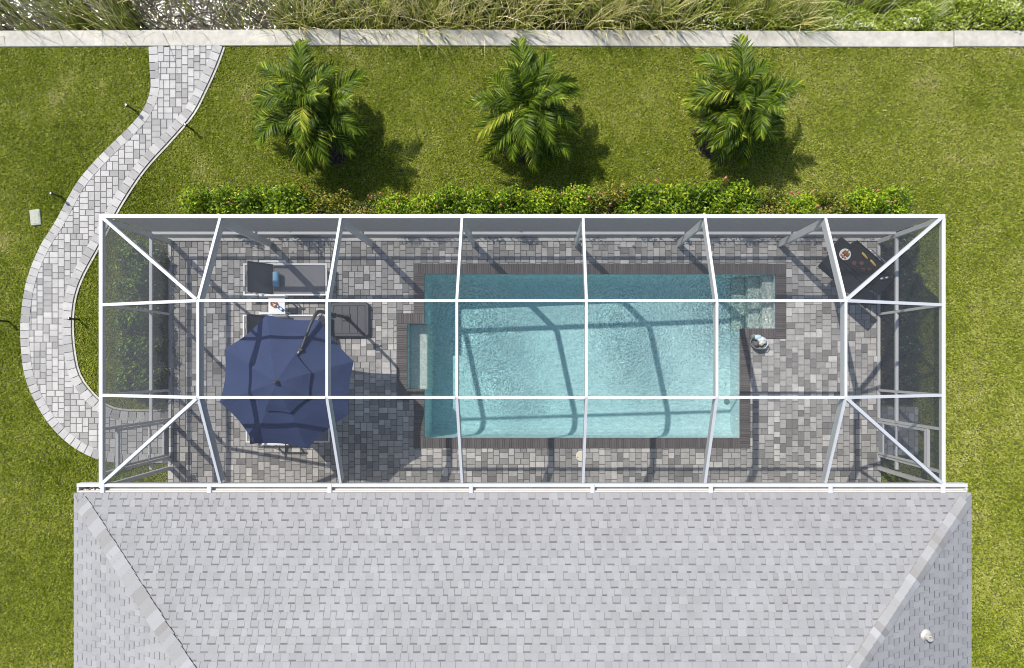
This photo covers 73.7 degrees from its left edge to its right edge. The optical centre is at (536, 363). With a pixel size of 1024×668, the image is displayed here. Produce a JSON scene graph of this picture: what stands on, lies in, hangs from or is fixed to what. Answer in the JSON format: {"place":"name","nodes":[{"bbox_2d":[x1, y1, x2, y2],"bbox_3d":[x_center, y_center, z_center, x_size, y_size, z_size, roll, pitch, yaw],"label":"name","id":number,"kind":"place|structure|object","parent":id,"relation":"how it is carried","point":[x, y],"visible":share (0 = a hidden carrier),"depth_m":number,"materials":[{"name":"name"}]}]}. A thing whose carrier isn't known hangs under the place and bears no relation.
{"place":"outdoors","nodes":[
{"label":"outdoors","id":0,"kind":"place"},
{"bbox_2d":[20,44,224,462],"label":"path","id":1,"kind":"structure","parent":0,"point":[66,400],"depth_m":16.41,"materials":[{"name":"grey stone"}]},
{"bbox_2d":[0,42,1023,667],"bbox_3d":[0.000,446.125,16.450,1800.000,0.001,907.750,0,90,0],"label":"lawn","id":2,"kind":"structure","parent":0,"point":[648,150],"depth_m":16.45,"materials":[{"name":"plant"}]},
{"bbox_2d":[29,209,41,225],"bbox_3d":[-12.046,-3.521,16.427,0.250,0.066,0.380,-6,90,0],"label":"utility lid","id":3,"kind":"object","parent":2,"relation":"on","point":[35,217],"visible":1,"depth_m":16.39,"materials":[{"name":"white plastic"}]},
{"bbox_2d":[49,192,61,197],"bbox_3d":[-11.428,-4.010,16.274,0.080,0.452,0.078,0,90,0],"label":"path light","id":4,"kind":"object","parent":2,"relation":"on","point":[51,193],"visible":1,"depth_m":16.17,"materials":[{"name":"black metal"}]},
{"bbox_2d":[251,38,371,176],"bbox_3d":[-5.024,-5.610,15.329,2.882,2.478,2.756,33,90,0],"label":"palm tree","id":5,"kind":"object","parent":2,"relation":"on","point":[307,123],"visible":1,"depth_m":14.78,"materials":[{"name":"green plant"}]},
{"bbox_2d":[313,133,353,167],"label":"mulch","id":6,"kind":"object","parent":2,"relation":"on","point":[337,156],"visible":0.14,"depth_m":16.40,"materials":[{"name":"brown wood"}]},
{"bbox_2d":[0,29,1023,47],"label":"seawall","id":7,"kind":"object","parent":2,"relation":"on","point":[580,38],"visible":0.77,"depth_m":16.41,"materials":[{"name":"concrete"}]},
{"bbox_2d":[500,139,543,164],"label":"mulch","id":8,"kind":"object","parent":2,"relation":"on","point":[523,159],"visible":0.08,"depth_m":16.41,"materials":[{"name":"brown wood"}]},
{"bbox_2d":[74,492,972,667],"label":"house","id":9,"kind":"structure","parent":2,"relation":"on","point":[522,580],"depth_m":13.15,"materials":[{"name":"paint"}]},
{"bbox_2d":[465,36,581,174],"bbox_3d":[-0.311,-5.766,15.374,2.675,2.382,2.986,0,90,0],"label":"palm tree","id":10,"kind":"object","parent":2,"relation":"on","point":[526,112],"visible":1,"depth_m":14.89,"materials":[{"name":"green plant"}]},
{"bbox_2d":[168,238,880,481],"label":"pool deck","id":11,"kind":"structure","parent":2,"relation":"on","point":[789,440],"depth_m":16.40,"materials":[{"name":"grey stone"}]},
{"bbox_2d":[268,297,290,313],"bbox_3d":[-6.067,-1.376,16.175,0.390,0.450,0.370,0,90,0],"label":"side table","id":12,"kind":"object","parent":11,"relation":"on","point":[275,308],"visible":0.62,"depth_m":15.95,"materials":[{"name":"white paint"}]},
{"bbox_2d":[243,312,324,336],"bbox_3d":[-5.923,-0.775,15.950,1.969,0.900,0.845,0,90,0],"label":"sun lounger","id":13,"kind":"object","parent":11,"relation":"on","point":[253,320],"visible":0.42,"depth_m":16.04,"materials":[{"name":"white paint"}]},
{"bbox_2d":[243,260,326,297],"bbox_3d":[-5.913,-1.984,15.950,1.969,0.900,0.845,0,90,0],"label":"sun lounger","id":14,"kind":"object","parent":11,"relation":"on","point":[302,279],"visible":0.97,"depth_m":16.07,"materials":[{"name":"grey fabric"}]},
{"bbox_2d":[273,272,278,286],"bbox_3d":[-6.082,-1.974,15.944,0.142,0.141,0.339,0,90,0],"label":"rolled towel","id":15,"kind":"object","parent":14,"relation":"on","point":[275,279],"visible":1,"depth_m":15.88,"materials":[{"name":"blue fabric"}]},
{"bbox_2d":[246,428,329,444],"bbox_3d":[-5.853,1.477,15.950,1.969,0.900,0.845,0,90,0],"label":"sun lounger","id":16,"kind":"object","parent":11,"relation":"on","point":[322,438],"visible":0.14,"depth_m":16.07,"materials":[{"name":"white paint"}]},
{"bbox_2d":[220,302,369,455],"bbox_3d":[-5.210,0.247,14.992,2.806,2.805,3.425,0,90,0],"label":"patio umbrella","id":17,"kind":"object","parent":11,"relation":"on","point":[267,355],"visible":0.97,"depth_m":14.10,"materials":[{"name":"blue fabric"}]},
{"bbox_2d":[77,214,967,492],"bbox_3d":[-0.285,-0.205,14.628,17.970,3.544,5.627,0,90,0],"label":"screen enclosure","id":18,"kind":"object","parent":11,"relation":"on","point":[216,229],"visible":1,"depth_m":13.80,"materials":[{"name":"white metal"}]},
{"bbox_2d":[120,421,168,466],"bbox_3d":[-8.768,1.785,15.355,0.114,1.990,0.830,0,90,0],"label":"door","id":19,"kind":"structure","parent":18,"relation":"in","point":[165,435],"depth_m":15.71,"materials":[{"name":"white metal"}]},
{"bbox_2d":[878,421,925,465],"bbox_3d":[8.181,1.765,15.355,0.079,1.990,0.790,0,90,0],"label":"door","id":20,"kind":"structure","parent":18,"relation":"in","point":[881,437],"depth_m":15.52,"materials":[{"name":"white metal"}]},
{"bbox_2d":[576,451,585,460],"bbox_3d":[1.076,2.214,16.391,0.250,0.014,0.250,0,90,0],"label":"skimmer lid","id":21,"kind":"object","parent":11,"relation":"on","point":[579,455],"visible":0.65,"depth_m":16.39,"materials":[{"name":"beige plastic"}]},
{"bbox_2d":[397,264,785,447],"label":"swimming pool","id":22,"kind":"structure","parent":11,"relation":"in","point":[537,348],"depth_m":17.45,"materials":[{"name":"liquid"}]},
{"bbox_2d":[750,334,767,348],"bbox_3d":[5.289,-0.511,16.244,0.446,0.287,0.335,20,90,0],"label":"towel bag","id":23,"kind":"object","parent":11,"relation":"on","point":[758,341],"visible":1,"depth_m":16.18,"materials":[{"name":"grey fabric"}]},
{"bbox_2d":[817,237,892,308],"bbox_3d":[7.299,-2.151,15.933,1.540,0.934,1.100,41,90,0],"label":"griddle cart","id":24,"kind":"object","parent":11,"relation":"on","point":[854,277],"visible":0.85,"depth_m":15.52,"materials":[{"name":"metal"}]},
{"bbox_2d":[839,249,850,259],"bbox_3d":[7.002,-2.479,15.469,0.266,0.051,0.264,41,90,0],"label":"food plate","id":25,"kind":"object","parent":24,"relation":"on","point":[844,254],"visible":1,"depth_m":15.48,"materials":[{"name":"white ceramic"}]},
{"bbox_2d":[138,200,915,404],"bbox_3d":[-0.225,-1.475,16.442,18.750,0.008,4.950,0,90,0],"label":"planting bed","id":26,"kind":"object","parent":2,"relation":"on","point":[888,356],"visible":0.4,"depth_m":16.44,"materials":[{"name":"green plant"}]},
{"bbox_2d":[110,296,167,339],"bbox_3d":[-9.301,-1.070,15.967,1.279,1.098,1.054,-25,90,0],"label":"side shrub","id":27,"kind":"object","parent":26,"relation":"on","point":[132,321],"visible":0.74,"depth_m":15.82,"materials":[{"name":"green plant"}]},
{"bbox_2d":[113,270,165,310],"bbox_3d":[-9.329,-1.785,16.011,1.054,0.998,1.279,10,90,0],"label":"side shrub","id":28,"kind":"object","parent":26,"relation":"on","point":[136,289],"visible":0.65,"depth_m":15.85,"materials":[{"name":"green plant"}]},
{"bbox_2d":[113,328,168,368],"bbox_3d":[-9.363,-0.339,16.006,1.279,1.009,1.054,-9,90,0],"label":"side shrub","id":29,"kind":"object","parent":26,"relation":"on","point":[135,349],"visible":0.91,"depth_m":15.87,"materials":[{"name":"green plant"}]},
{"bbox_2d":[112,359,169,400],"bbox_3d":[-9.365,0.354,15.980,1.279,1.069,1.054,2,90,0],"label":"side shrub","id":30,"kind":"object","parent":26,"relation":"on","point":[132,379],"visible":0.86,"depth_m":15.85,"materials":[{"name":"green plant"}]},
{"bbox_2d":[114,239,169,280],"bbox_3d":[-9.355,-2.474,16.003,1.054,1.017,1.279,-37,90,0],"label":"side shrub","id":31,"kind":"object","parent":26,"relation":"on","point":[133,259],"visible":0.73,"depth_m":15.86,"materials":[{"name":"green plant"}]},
{"bbox_2d":[171,184,214,213],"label":"hedge shrub","id":32,"kind":"object","parent":26,"relation":"on","point":[197,205],"visible":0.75,"depth_m":15.68,"materials":[{"name":"green plant"}]},
{"bbox_2d":[204,184,251,213],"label":"hedge shrub","id":33,"kind":"object","parent":26,"relation":"on","point":[222,195],"visible":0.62,"depth_m":15.71,"materials":[{"name":"green plant"}]},
{"bbox_2d":[228,182,281,213],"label":"hedge shrub","id":34,"kind":"object","parent":26,"relation":"on","point":[257,204],"visible":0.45,"depth_m":15.75,"materials":[{"name":"green plant"}]},
{"bbox_2d":[262,181,317,213],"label":"hedge shrub","id":35,"kind":"object","parent":26,"relation":"on","point":[287,196],"visible":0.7,"depth_m":15.63,"materials":[{"name":"green plant"}]},
{"bbox_2d":[289,186,347,213],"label":"hedge shrub","id":36,"kind":"object","parent":26,"relation":"on","point":[322,201],"visible":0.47,"depth_m":15.87,"materials":[{"name":"green plant"}]},
{"bbox_2d":[322,187,359,213],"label":"hedge shrub","id":37,"kind":"object","parent":26,"relation":"on","point":[349,209],"visible":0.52,"depth_m":16.03,"materials":[{"name":"green plant"}]},
{"bbox_2d":[350,192,383,213],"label":"hedge shrub","id":38,"kind":"object","parent":26,"relation":"on","point":[373,209],"visible":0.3,"depth_m":16.03,"materials":[{"name":"green plant"}]},
{"bbox_2d":[371,189,417,213],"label":"hedge shrub","id":39,"kind":"object","parent":26,"relation":"on","point":[391,205],"visible":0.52,"depth_m":15.70,"materials":[{"name":"green plant"}]},
{"bbox_2d":[397,190,442,213],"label":"hedge shrub","id":40,"kind":"object","parent":26,"relation":"on","point":[423,206],"visible":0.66,"depth_m":15.68,"materials":[{"name":"green plant"}]},
{"bbox_2d":[429,181,468,213],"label":"hedge shrub","id":41,"kind":"object","parent":26,"relation":"on","point":[444,202],"visible":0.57,"depth_m":15.78,"materials":[{"name":"green plant"}]},
{"bbox_2d":[454,183,500,213],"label":"hedge shrub","id":42,"kind":"object","parent":26,"relation":"on","point":[479,203],"visible":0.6,"depth_m":15.78,"materials":[{"name":"green plant"}]},
{"bbox_2d":[491,182,534,213],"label":"hedge shrub","id":43,"kind":"object","parent":26,"relation":"on","point":[510,204],"visible":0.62,"depth_m":15.76,"materials":[{"name":"green plant"}]},
{"bbox_2d":[523,184,563,213],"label":"hedge shrub","id":44,"kind":"object","parent":26,"relation":"on","point":[544,202],"visible":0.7,"depth_m":15.72,"materials":[{"name":"green plant"}]},
{"bbox_2d":[556,181,602,213],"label":"hedge shrub","id":45,"kind":"object","parent":26,"relation":"on","point":[572,200],"visible":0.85,"depth_m":15.63,"materials":[{"name":"green plant"}]},
{"bbox_2d":[580,179,637,213],"bbox_3d":[1.757,-3.774,15.798,1.493,1.549,1.146,-5,90,0],"label":"hedge shrub","id":46,"kind":"object","parent":26,"relation":"on","point":[601,198],"visible":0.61,"depth_m":15.84,"materials":[{"name":"green plant"}]},
{"bbox_2d":[612,180,664,213],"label":"hedge shrub","id":47,"kind":"object","parent":26,"relation":"on","point":[645,201],"visible":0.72,"depth_m":15.75,"materials":[{"name":"green plant"}]},
{"bbox_2d":[650,181,696,213],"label":"hedge shrub","id":48,"kind":"object","parent":26,"relation":"on","point":[676,201],"visible":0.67,"depth_m":15.70,"materials":[{"name":"green plant"}]},
{"bbox_2d":[685,176,733,213],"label":"hedge shrub","id":49,"kind":"object","parent":26,"relation":"on","point":[704,195],"visible":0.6,"depth_m":15.73,"materials":[{"name":"green plant"}]},
{"bbox_2d":[710,178,765,213],"bbox_3d":[4.813,-3.699,15.935,1.222,1.228,1.217,42,90,0],"label":"hedge shrub","id":50,"kind":"object","parent":26,"relation":"on","point":[744,199],"visible":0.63,"depth_m":15.69,"materials":[{"name":"green plant"}]},
{"bbox_2d":[754,188,798,238],"bbox_3d":[5.487,-3.502,15.836,1.211,1.457,1.188,-24,90,0],"label":"hedge shrub","id":51,"kind":"object","parent":26,"relation":"on","point":[782,209],"visible":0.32,"depth_m":15.92,"materials":[{"name":"green plant"}]},
{"bbox_2d":[774,190,820,213],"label":"hedge shrub","id":52,"kind":"object","parent":26,"relation":"on","point":[801,205],"visible":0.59,"depth_m":15.66,"materials":[{"name":"green plant"}]},
{"bbox_2d":[812,189,857,213],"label":"hedge shrub","id":53,"kind":"object","parent":26,"relation":"on","point":[840,207],"visible":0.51,"depth_m":15.96,"materials":[{"name":"green plant"}]},
{"bbox_2d":[834,185,896,213],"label":"hedge shrub","id":54,"kind":"object","parent":26,"relation":"on","point":[865,199],"visible":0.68,"depth_m":15.68,"materials":[{"name":"green plant"}]},
{"bbox_2d":[872,185,916,213],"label":"hedge shrub","id":55,"kind":"object","parent":26,"relation":"on","point":[902,204],"visible":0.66,"depth_m":15.84,"materials":[{"name":"green plant"}]},
{"bbox_2d":[889,356,921,391],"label":"side shrub","id":56,"kind":"object","parent":26,"relation":"on","point":[907,380],"visible":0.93,"depth_m":16.09,"materials":[{"name":"green plant"}]},
{"bbox_2d":[890,232,920,266],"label":"side shrub","id":57,"kind":"object","parent":26,"relation":"on","point":[906,257],"visible":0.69,"depth_m":16.11,"materials":[{"name":"green plant"}]},
{"bbox_2d":[889,293,923,329],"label":"side shrub","id":58,"kind":"object","parent":26,"relation":"on","point":[911,318],"visible":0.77,"depth_m":16.09,"materials":[{"name":"green plant"}]},
{"bbox_2d":[887,264,927,295],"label":"side shrub","id":59,"kind":"object","parent":26,"relation":"on","point":[908,278],"visible":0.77,"depth_m":16.10,"materials":[{"name":"green plant"}]},
{"bbox_2d":[888,327,927,359],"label":"side shrub","id":60,"kind":"object","parent":26,"relation":"on","point":[907,344],"visible":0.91,"depth_m":16.09,"materials":[{"name":"green plant"}]},
{"bbox_2d":[693,117,744,162],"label":"mulch","id":61,"kind":"object","parent":2,"relation":"on","point":[706,152],"visible":0.16,"depth_m":16.41,"materials":[{"name":"brown wood"}]},
{"bbox_2d":[680,33,806,171],"bbox_3d":[4.578,-5.922,15.382,2.721,2.370,2.600,-32,90,0],"label":"palm tree","id":62,"kind":"object","parent":2,"relation":"on","point":[743,114],"visible":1,"depth_m":14.87,"materials":[{"name":"green plant"}]},
{"bbox_2d":[881,407,917,454],"bbox_3d":[8.747,1.614,16.426,0.894,0.016,1.168,0,90,0],"label":"landing","id":63,"kind":"object","parent":2,"relation":"on","point":[908,439],"visible":0.69,"depth_m":16.42,"materials":[{"name":"grey concrete"}]},
{"bbox_2d":[0,0,1023,30],"bbox_3d":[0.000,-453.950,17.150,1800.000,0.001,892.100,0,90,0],"label":"canal","id":64,"kind":"structure","parent":0,"point":[200,7],"depth_m":17.15,"materials":[{"name":"liquid"}]},
{"bbox_2d":[0,0,852,67],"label":"reed bed","id":65,"kind":"object","parent":64,"relation":"on","point":[639,16],"visible":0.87,"depth_m":16.40,"materials":[{"name":"green plant"}]},
{"bbox_2d":[687,0,1023,40],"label":"bank plants","id":66,"kind":"object","parent":64,"relation":"on","point":[923,15],"visible":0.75,"depth_m":16.53,"materials":[{"name":"green plant"}]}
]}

